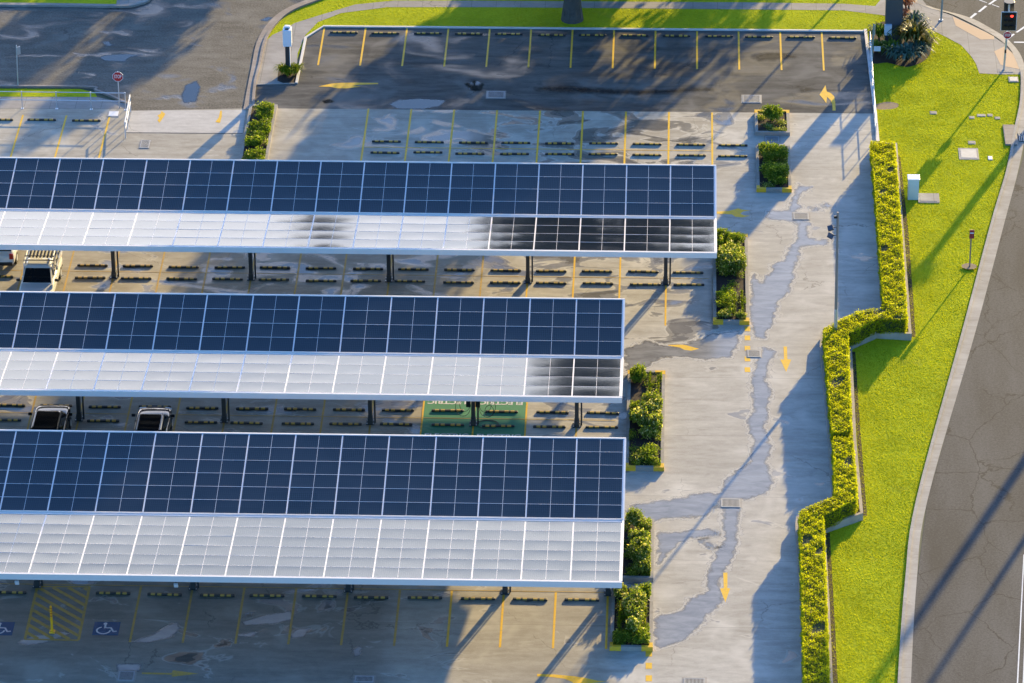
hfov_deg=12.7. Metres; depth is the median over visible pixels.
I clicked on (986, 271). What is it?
curb
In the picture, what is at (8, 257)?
parked car
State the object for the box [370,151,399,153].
wheel stop
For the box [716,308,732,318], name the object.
shrub
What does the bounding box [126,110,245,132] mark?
ramp
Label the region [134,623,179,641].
pale patch
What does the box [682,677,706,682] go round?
drain grate
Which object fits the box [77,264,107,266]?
wheel stop
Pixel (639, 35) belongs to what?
wheel stop
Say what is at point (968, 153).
pit lid
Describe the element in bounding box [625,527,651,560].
shrub
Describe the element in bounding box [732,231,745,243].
shrub
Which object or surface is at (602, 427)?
wheel stop
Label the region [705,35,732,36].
wheel stop
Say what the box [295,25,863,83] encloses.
kerb
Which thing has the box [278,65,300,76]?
strap plant
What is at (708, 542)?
wet patch
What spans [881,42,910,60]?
agave
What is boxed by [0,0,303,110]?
road
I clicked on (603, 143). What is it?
wheel stop
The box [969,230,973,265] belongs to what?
lawn sign
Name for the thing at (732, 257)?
shrub
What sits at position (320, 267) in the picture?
wheel stop
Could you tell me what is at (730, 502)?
drain grate
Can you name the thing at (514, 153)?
wheel stop
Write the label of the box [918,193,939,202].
concrete pad
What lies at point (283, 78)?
mulch bed
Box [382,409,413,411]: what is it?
wheel stop
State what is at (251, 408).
wheel stop
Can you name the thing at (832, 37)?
wheel stop
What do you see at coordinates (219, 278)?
wheel stop
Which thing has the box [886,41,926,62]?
agave
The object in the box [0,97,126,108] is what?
footpath
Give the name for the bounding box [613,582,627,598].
shrub
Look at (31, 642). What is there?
pale patch
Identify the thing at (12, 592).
wheel stop
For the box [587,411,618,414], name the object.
wheel stop
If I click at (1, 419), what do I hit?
wheel stop
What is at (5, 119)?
wheel stop
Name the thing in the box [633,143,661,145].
wheel stop
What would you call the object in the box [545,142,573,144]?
wheel stop
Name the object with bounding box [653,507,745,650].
wet patch
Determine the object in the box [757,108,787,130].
ground cover
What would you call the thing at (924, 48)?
agave
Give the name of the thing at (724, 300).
shrub
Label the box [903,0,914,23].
bromeliad
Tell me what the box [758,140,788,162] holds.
shrub
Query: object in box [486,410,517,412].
wheel stop
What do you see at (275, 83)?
kerb
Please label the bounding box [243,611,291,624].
pale patch
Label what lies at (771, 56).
puddle
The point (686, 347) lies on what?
direction arrow
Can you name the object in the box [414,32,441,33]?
wheel stop
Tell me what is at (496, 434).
bay lettering
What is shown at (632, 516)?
shrub
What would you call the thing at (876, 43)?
leafy plant
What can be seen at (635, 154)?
wheel stop
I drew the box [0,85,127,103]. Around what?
kerb
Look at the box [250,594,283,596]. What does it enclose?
wheel stop
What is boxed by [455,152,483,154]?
wheel stop
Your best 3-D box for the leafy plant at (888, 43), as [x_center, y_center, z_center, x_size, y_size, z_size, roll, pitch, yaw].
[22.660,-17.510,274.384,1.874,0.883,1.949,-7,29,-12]
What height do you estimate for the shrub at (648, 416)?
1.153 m
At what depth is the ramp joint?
265.73 m
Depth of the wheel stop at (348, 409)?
237.10 m
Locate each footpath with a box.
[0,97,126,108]
[257,0,1019,84]
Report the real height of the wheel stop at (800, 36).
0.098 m
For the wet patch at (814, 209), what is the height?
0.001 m
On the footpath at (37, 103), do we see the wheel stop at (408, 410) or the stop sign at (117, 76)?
the stop sign at (117, 76)
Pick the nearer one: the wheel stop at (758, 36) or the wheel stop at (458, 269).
the wheel stop at (458, 269)
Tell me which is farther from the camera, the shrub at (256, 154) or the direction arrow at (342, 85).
the direction arrow at (342, 85)
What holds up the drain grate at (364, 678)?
on the concrete lot at (748, 632)
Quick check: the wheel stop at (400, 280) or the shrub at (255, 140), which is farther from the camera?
the shrub at (255, 140)
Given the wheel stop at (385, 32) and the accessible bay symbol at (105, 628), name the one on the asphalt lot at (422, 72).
the wheel stop at (385, 32)
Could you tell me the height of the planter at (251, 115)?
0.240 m
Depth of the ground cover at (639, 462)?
233.85 m
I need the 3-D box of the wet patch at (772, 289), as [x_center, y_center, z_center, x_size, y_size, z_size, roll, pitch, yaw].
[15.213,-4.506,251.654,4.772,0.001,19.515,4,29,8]
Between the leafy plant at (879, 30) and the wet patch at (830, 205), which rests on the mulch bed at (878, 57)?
the leafy plant at (879, 30)
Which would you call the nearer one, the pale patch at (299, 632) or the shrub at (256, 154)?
the pale patch at (299, 632)
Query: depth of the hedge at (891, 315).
243.87 m
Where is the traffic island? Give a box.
[116,0,140,3]
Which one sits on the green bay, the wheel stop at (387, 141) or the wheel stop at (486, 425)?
the wheel stop at (486, 425)
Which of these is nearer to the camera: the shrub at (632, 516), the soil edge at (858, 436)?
the shrub at (632, 516)
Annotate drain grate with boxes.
[116,670,136,681]
[138,140,151,148]
[353,675,375,682]
[486,91,505,98]
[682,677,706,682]
[719,498,741,507]
[741,95,761,102]
[746,350,761,357]
[764,136,780,142]
[792,212,809,219]
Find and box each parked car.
[0,250,17,265]
[28,405,71,429]
[131,407,174,430]
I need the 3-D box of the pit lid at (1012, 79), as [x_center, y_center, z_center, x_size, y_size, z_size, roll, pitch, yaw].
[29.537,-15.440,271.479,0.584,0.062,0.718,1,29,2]
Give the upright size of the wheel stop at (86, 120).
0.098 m
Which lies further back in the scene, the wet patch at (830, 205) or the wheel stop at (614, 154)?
the wheel stop at (614, 154)
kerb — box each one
[0,0,150,7]
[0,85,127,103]
[243,0,311,109]
[252,0,319,103]
[256,83,296,84]
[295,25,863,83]
[864,29,878,141]
[898,70,1023,682]
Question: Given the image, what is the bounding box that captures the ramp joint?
[126,132,242,133]
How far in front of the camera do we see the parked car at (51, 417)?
233.48 m
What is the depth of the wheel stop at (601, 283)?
249.15 m
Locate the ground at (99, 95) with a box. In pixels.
[1,7,1023,682]
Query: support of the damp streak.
on the asphalt lot at (422, 72)
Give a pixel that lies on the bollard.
(52, 631)
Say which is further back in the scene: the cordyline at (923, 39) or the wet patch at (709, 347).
the cordyline at (923, 39)
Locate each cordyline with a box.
[886,25,920,43]
[889,19,936,43]
[910,34,939,50]
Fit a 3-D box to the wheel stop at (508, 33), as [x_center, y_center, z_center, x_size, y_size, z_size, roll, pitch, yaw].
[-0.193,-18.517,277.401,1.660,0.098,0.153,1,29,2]
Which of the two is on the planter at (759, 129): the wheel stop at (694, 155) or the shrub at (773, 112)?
the shrub at (773, 112)
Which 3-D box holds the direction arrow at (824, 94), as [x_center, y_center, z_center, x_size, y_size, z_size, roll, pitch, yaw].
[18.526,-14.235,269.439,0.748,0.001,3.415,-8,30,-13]
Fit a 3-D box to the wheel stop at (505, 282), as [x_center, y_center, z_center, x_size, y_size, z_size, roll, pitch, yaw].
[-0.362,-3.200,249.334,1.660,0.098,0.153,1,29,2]
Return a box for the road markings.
[970,0,1023,682]
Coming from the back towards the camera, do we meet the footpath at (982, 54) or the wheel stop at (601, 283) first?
the footpath at (982, 54)
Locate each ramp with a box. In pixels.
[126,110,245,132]
[953,17,993,39]
[994,47,1019,68]
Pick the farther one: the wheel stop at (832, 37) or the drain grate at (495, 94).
the wheel stop at (832, 37)
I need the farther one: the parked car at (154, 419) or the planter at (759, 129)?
the planter at (759, 129)
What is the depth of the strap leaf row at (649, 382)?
238.78 m
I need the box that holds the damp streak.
[540,86,711,93]
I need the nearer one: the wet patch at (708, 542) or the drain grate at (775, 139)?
the wet patch at (708, 542)
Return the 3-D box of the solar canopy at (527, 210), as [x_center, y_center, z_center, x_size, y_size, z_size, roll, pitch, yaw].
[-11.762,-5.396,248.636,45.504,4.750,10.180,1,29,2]
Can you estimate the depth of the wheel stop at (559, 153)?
262.99 m
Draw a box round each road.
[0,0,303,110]
[911,0,1023,682]
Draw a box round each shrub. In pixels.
[244,129,268,146]
[244,146,265,159]
[247,116,271,133]
[254,100,273,120]
[612,629,632,643]
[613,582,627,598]
[618,583,649,632]
[624,506,645,527]
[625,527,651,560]
[626,627,650,644]
[628,449,646,462]
[629,362,646,383]
[629,400,640,420]
[630,556,651,573]
[631,388,663,438]
[631,582,651,598]
[636,517,651,530]
[639,442,661,463]
[715,239,746,275]
[715,285,737,310]
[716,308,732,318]
[717,228,735,245]
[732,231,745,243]
[734,309,746,319]
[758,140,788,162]
[758,161,789,185]
[761,103,783,120]
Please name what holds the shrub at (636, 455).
in the planter at (635, 391)
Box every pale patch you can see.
[18,632,68,644]
[117,664,140,670]
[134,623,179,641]
[238,632,256,636]
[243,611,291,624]
[291,628,310,637]
[353,646,361,655]
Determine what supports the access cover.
on the concrete lot at (748, 632)
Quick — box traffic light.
[1001,0,1016,69]
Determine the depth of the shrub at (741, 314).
245.27 m
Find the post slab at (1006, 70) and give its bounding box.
[997,68,1014,72]
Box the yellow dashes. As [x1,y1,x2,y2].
[646,326,749,680]
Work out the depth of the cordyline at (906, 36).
274.94 m
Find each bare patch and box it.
[876,102,898,109]
[962,263,976,268]
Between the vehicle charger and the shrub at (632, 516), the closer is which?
the shrub at (632, 516)
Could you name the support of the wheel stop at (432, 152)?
on the concrete lot at (748, 632)
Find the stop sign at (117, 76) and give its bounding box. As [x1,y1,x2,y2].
[112,71,122,107]
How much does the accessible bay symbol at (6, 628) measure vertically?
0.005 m
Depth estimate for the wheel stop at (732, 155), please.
262.65 m
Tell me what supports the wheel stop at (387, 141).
on the concrete lot at (748, 632)
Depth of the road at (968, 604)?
228.51 m
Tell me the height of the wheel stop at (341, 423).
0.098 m
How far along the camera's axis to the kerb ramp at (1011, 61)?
274.05 m
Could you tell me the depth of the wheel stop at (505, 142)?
264.30 m
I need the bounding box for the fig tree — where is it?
[561,0,583,23]
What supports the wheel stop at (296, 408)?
on the concrete lot at (748, 632)
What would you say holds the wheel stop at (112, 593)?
on the concrete lot at (748, 632)
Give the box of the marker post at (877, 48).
[872,24,880,59]
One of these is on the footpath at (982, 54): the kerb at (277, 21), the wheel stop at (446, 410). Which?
the kerb at (277, 21)
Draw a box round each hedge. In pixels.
[797,435,858,682]
[821,140,908,445]
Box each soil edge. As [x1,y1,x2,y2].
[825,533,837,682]
[852,352,866,515]
[898,155,915,336]
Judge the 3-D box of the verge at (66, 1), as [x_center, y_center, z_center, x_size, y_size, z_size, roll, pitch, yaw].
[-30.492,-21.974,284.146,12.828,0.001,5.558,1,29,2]
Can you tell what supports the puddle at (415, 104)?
on the asphalt lot at (422, 72)
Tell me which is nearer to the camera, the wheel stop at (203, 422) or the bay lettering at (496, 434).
the bay lettering at (496, 434)
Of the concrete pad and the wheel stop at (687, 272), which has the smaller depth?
the wheel stop at (687, 272)
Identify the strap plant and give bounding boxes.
[273,62,291,73]
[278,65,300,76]
[285,62,305,74]
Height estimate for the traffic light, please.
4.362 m
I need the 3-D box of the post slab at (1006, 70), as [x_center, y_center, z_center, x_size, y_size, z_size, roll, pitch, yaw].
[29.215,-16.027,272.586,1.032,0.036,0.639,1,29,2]
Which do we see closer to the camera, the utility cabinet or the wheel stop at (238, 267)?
the wheel stop at (238, 267)
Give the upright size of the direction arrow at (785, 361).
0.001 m
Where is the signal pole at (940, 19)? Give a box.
[939,0,942,20]
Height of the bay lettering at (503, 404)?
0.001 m
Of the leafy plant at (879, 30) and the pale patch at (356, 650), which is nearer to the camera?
the pale patch at (356, 650)
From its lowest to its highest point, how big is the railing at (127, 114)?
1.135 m
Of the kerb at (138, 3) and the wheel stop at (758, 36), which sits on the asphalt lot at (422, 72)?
the wheel stop at (758, 36)
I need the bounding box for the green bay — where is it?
[421,401,525,435]
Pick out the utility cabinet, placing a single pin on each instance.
(913, 187)
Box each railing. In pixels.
[0,91,126,109]
[124,94,130,137]
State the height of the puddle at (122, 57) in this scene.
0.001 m
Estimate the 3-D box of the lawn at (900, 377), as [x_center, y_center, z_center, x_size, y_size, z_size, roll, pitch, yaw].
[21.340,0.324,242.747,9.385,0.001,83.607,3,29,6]
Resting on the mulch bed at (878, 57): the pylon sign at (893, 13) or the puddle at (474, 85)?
the pylon sign at (893, 13)
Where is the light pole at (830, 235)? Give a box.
[827,212,838,329]
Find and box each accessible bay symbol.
[0,622,14,634]
[92,622,120,634]
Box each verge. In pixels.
[0,0,116,3]
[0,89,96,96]
[268,0,883,66]
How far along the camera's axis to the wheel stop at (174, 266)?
251.06 m
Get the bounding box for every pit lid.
[958,148,978,159]
[1008,77,1018,82]
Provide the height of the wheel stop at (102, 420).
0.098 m
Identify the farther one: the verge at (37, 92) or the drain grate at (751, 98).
the verge at (37, 92)
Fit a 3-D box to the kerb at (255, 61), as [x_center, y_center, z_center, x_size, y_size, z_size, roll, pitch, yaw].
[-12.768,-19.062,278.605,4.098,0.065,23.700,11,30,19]
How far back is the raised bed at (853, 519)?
235.13 m
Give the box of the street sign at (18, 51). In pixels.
[16,45,20,84]
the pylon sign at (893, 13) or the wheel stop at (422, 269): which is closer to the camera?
the wheel stop at (422, 269)
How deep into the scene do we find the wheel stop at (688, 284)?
248.96 m
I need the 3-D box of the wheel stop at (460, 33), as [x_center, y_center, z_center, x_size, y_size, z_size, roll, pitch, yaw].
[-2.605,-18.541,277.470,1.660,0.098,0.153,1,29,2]
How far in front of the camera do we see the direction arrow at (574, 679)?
214.75 m
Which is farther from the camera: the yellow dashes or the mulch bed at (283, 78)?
the mulch bed at (283, 78)
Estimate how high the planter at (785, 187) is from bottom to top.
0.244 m
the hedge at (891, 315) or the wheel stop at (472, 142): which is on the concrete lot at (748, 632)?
the wheel stop at (472, 142)
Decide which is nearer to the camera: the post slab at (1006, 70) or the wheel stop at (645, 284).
the wheel stop at (645, 284)
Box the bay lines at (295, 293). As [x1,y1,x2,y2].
[17,251,666,436]
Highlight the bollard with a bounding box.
[49,605,54,633]
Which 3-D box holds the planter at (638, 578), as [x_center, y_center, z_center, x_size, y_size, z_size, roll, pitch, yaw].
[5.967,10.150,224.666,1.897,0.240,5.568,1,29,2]
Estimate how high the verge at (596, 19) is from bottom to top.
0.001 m
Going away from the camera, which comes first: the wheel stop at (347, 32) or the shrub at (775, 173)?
the shrub at (775, 173)
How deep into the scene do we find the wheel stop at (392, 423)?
235.75 m
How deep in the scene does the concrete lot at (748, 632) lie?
236.87 m
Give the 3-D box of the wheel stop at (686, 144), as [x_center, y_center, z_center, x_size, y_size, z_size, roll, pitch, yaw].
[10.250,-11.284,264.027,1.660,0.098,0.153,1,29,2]
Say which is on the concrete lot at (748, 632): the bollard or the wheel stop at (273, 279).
the wheel stop at (273, 279)
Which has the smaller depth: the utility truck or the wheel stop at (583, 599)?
the wheel stop at (583, 599)
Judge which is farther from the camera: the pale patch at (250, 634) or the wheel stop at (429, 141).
the wheel stop at (429, 141)
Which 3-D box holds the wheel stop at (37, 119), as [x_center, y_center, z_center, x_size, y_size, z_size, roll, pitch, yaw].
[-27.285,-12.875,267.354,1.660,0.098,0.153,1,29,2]
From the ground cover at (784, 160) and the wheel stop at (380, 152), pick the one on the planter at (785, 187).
the ground cover at (784, 160)
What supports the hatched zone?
on the concrete lot at (748, 632)
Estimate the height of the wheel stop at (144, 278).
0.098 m
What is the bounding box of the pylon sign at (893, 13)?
[884,0,902,43]
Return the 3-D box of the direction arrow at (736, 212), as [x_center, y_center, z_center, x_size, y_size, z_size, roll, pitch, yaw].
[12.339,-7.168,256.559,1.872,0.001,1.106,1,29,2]
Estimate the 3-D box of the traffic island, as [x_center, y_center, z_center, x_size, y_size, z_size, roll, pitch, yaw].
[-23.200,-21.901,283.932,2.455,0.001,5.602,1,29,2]
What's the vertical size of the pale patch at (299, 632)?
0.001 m
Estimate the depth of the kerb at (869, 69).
272.07 m
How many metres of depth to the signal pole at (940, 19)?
278.55 m
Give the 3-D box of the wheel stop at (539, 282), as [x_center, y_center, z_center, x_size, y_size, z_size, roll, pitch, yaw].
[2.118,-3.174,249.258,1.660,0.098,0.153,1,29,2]
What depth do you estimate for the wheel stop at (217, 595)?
221.25 m
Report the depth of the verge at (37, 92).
270.54 m
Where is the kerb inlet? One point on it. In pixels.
(1008, 130)
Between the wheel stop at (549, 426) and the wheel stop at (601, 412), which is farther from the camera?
the wheel stop at (601, 412)
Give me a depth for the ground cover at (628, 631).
218.05 m
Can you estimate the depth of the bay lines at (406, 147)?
250.76 m
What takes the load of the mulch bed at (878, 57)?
on the lawn at (900, 377)
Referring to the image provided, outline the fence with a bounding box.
[869,31,876,140]
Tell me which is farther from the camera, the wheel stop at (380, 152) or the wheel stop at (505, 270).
the wheel stop at (380, 152)
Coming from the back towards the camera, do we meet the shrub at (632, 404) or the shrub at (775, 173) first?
the shrub at (775, 173)
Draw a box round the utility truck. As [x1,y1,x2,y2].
[16,250,61,290]
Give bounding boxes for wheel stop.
[0,118,12,120]
[0,275,13,277]
[0,403,25,406]
[0,418,20,420]
[0,591,25,593]
[27,118,55,120]
[40,404,71,406]
[72,119,100,121]
[75,276,105,278]
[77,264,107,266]
[87,419,118,421]
[89,405,120,407]
[96,591,130,594]
[121,277,151,279]
[123,264,152,266]
[139,405,170,407]
[147,593,181,595]
[166,277,196,279]
[169,265,198,267]
[185,421,216,423]
[186,406,218,409]
[200,594,234,596]
[212,277,242,279]
[215,266,244,268]
[230,421,262,424]
[236,407,267,409]
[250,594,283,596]
[258,278,288,280]
[260,266,289,268]
[282,422,313,424]
[284,407,315,410]
[302,594,336,597]
[306,267,335,268]
[306,279,335,281]
[329,422,361,425]
[330,31,357,33]
[333,408,364,410]
[350,279,380,281]
[353,267,382,269]
[354,596,388,598]
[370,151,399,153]
[372,32,398,33]
[372,140,400,142]
[380,422,411,425]
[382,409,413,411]
[394,279,424,282]
[398,268,428,270]
[408,596,441,598]
[413,151,441,153]
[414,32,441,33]
[415,141,443,142]
[431,423,463,425]
[432,409,463,411]
[443,281,473,283]
[444,268,474,270]
[455,32,482,34]
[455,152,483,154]
[459,141,487,143]
[461,597,494,599]
[482,424,514,426]
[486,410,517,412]
[490,269,520,271]
[490,281,520,283]
[495,33,522,34]
[500,153,528,154]
[501,141,529,143]
[513,597,547,600]
[533,425,565,427]
[536,270,566,272]
[536,281,566,283]
[536,411,568,413]
[538,34,565,35]
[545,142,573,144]
[545,153,573,154]
[565,598,598,601]
[579,34,605,35]
[582,270,611,272]
[583,282,612,284]
[586,426,617,428]
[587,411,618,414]
[588,153,617,155]
[589,142,617,144]
[621,34,647,36]
[628,270,658,272]
[630,283,660,285]
[632,153,661,155]
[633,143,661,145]
[663,34,689,36]
[673,271,702,273]
[674,283,703,285]
[676,143,704,145]
[677,154,705,156]
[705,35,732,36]
[718,155,746,156]
[719,144,747,146]
[745,36,772,37]
[787,36,814,37]
[829,36,855,38]
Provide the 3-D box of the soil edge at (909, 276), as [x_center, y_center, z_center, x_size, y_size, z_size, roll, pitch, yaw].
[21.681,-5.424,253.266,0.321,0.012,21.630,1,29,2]
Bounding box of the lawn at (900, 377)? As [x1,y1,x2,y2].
[828,16,1019,682]
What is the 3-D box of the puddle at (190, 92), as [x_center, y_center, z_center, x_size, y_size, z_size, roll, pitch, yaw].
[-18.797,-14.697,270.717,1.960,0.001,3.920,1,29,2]
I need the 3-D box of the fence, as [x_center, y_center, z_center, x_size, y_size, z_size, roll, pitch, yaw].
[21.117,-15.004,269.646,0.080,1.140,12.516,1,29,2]
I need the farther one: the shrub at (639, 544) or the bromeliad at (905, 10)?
the bromeliad at (905, 10)
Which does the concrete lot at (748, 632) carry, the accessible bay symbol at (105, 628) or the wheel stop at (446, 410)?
the accessible bay symbol at (105, 628)
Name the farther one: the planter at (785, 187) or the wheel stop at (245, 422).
the planter at (785, 187)
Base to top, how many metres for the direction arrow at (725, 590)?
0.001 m
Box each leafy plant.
[865,22,894,40]
[865,39,884,52]
[879,38,899,54]
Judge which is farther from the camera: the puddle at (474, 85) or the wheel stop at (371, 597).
the puddle at (474, 85)
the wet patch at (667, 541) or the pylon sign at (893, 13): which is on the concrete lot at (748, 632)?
the wet patch at (667, 541)
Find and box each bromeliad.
[902,7,912,22]
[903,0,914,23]
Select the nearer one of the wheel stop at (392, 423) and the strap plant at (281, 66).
the wheel stop at (392, 423)
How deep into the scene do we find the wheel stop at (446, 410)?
236.96 m
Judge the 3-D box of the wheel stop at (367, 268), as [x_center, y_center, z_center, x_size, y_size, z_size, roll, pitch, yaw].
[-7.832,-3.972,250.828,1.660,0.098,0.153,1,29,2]
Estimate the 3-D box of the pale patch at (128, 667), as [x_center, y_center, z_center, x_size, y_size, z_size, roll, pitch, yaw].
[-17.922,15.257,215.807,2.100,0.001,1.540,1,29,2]
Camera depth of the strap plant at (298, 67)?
272.39 m
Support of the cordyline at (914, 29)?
on the mulch bed at (878, 57)
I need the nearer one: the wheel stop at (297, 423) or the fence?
the wheel stop at (297, 423)
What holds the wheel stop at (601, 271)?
on the concrete lot at (748, 632)
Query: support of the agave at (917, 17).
on the mulch bed at (878, 57)
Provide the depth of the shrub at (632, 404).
236.26 m
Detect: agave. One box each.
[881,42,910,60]
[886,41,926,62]
[902,10,930,25]
[908,39,934,55]
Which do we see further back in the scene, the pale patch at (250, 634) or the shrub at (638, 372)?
the shrub at (638, 372)
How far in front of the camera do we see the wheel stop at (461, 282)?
249.34 m
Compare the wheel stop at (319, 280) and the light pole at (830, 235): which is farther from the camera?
the wheel stop at (319, 280)
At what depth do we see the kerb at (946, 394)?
238.81 m
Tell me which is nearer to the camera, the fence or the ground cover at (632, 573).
the ground cover at (632, 573)
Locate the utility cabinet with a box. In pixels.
[907,174,919,199]
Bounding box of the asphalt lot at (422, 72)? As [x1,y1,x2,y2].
[255,27,872,112]
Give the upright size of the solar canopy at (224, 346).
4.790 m
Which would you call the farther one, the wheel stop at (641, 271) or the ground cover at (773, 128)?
the ground cover at (773, 128)
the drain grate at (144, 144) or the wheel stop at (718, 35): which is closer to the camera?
the drain grate at (144, 144)
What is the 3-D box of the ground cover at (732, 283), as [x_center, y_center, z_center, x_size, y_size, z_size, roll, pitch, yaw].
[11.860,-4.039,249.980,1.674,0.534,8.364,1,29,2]
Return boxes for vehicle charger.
[455,401,498,428]
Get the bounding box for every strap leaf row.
[615,599,621,629]
[643,599,648,630]
[645,371,652,391]
[654,374,660,433]
[739,289,745,311]
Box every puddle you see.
[100,54,139,61]
[182,81,199,102]
[390,99,443,108]
[465,81,483,90]
[756,53,793,59]
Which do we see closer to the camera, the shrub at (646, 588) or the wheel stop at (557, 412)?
the shrub at (646, 588)
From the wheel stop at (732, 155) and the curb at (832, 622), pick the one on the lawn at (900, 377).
the curb at (832, 622)
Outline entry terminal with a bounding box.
[283,25,291,66]
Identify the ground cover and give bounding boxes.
[242,102,274,158]
[613,589,649,644]
[623,523,650,575]
[629,372,661,465]
[716,242,745,305]
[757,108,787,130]
[758,143,788,186]
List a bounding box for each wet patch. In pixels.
[623,329,743,372]
[624,345,778,523]
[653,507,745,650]
[654,527,719,566]
[700,537,719,549]
[748,181,831,340]
[808,205,823,212]
[819,202,835,208]
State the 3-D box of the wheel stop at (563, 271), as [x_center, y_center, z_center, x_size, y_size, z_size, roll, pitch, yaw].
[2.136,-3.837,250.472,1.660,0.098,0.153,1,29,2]
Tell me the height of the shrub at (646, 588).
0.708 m
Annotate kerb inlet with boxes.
[1003,125,1023,145]
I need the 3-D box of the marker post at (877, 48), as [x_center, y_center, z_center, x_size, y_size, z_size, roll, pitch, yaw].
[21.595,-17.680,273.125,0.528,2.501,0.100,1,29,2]
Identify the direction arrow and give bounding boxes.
[142,670,197,676]
[157,111,164,122]
[216,111,221,122]
[321,83,377,87]
[537,674,604,682]
[668,345,697,350]
[717,208,749,216]
[720,573,729,601]
[780,346,790,370]
[820,85,835,110]
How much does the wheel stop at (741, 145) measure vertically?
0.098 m
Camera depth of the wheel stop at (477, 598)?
220.86 m
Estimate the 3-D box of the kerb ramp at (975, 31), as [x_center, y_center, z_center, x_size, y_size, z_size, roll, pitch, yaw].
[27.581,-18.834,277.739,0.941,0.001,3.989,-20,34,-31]
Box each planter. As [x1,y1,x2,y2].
[239,104,277,159]
[610,586,653,650]
[622,518,653,581]
[625,370,664,470]
[713,233,749,324]
[754,109,789,135]
[756,144,791,192]
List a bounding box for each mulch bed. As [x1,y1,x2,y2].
[277,65,296,82]
[869,21,931,66]
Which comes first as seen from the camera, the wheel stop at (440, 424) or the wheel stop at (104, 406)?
the wheel stop at (440, 424)
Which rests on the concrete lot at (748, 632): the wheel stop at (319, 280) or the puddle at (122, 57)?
the wheel stop at (319, 280)
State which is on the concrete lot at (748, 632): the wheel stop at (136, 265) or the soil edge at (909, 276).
the wheel stop at (136, 265)
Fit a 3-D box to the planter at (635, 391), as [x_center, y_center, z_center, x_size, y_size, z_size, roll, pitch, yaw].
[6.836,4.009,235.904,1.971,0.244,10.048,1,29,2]
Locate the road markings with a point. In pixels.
(974, 14)
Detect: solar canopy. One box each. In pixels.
[0,157,716,285]
[0,291,624,427]
[0,429,625,595]
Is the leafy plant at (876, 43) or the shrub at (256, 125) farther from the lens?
the leafy plant at (876, 43)
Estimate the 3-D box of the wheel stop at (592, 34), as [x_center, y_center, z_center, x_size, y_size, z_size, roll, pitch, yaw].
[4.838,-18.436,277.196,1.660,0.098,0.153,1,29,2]
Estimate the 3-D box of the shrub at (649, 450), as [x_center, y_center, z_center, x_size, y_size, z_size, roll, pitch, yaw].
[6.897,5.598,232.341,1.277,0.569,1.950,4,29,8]
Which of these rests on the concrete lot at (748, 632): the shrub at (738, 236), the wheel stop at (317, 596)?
the wheel stop at (317, 596)
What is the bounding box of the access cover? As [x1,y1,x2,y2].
[107,111,119,116]
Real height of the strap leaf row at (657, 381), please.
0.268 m
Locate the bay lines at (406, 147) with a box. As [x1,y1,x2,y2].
[0,27,824,648]
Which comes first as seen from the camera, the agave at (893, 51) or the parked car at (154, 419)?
the parked car at (154, 419)
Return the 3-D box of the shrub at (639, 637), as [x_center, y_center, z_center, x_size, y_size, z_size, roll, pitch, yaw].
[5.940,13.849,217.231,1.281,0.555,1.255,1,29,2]
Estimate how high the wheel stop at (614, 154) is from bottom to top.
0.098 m
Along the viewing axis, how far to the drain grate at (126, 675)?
215.12 m
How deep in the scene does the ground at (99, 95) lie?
270.08 m
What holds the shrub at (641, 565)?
in the planter at (638, 578)
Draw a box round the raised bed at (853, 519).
[795,143,911,682]
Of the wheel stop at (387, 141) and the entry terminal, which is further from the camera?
the entry terminal
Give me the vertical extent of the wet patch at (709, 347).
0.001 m
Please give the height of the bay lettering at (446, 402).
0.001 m
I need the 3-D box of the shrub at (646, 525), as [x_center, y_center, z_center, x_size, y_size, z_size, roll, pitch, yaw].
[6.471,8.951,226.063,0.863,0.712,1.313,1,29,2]
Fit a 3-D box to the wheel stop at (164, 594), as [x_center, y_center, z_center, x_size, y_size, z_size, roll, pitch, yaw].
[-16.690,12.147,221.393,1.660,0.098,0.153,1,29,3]
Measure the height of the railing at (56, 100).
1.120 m
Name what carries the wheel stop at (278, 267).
on the concrete lot at (748, 632)
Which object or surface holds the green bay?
on the concrete lot at (748, 632)
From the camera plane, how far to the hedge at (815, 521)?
222.00 m
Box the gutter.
[915,1,1023,70]
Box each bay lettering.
[428,401,465,403]
[477,434,520,435]
[483,401,522,404]
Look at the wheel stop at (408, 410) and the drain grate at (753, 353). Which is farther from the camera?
the drain grate at (753, 353)
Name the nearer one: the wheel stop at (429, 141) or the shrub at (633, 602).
the shrub at (633, 602)
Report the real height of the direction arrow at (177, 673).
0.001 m
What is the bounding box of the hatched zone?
[24,586,90,640]
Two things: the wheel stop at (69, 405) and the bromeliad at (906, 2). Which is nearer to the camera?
the wheel stop at (69, 405)
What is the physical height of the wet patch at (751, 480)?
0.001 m
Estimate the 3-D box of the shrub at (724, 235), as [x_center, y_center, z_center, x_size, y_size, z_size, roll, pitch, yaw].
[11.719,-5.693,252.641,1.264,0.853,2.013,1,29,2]
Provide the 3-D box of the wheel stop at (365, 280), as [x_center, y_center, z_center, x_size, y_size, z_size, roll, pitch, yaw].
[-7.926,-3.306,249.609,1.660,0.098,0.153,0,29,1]
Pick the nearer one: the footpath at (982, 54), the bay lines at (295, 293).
the bay lines at (295, 293)
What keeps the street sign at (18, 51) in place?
on the ground at (99, 95)
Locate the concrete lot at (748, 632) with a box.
[0,108,879,682]

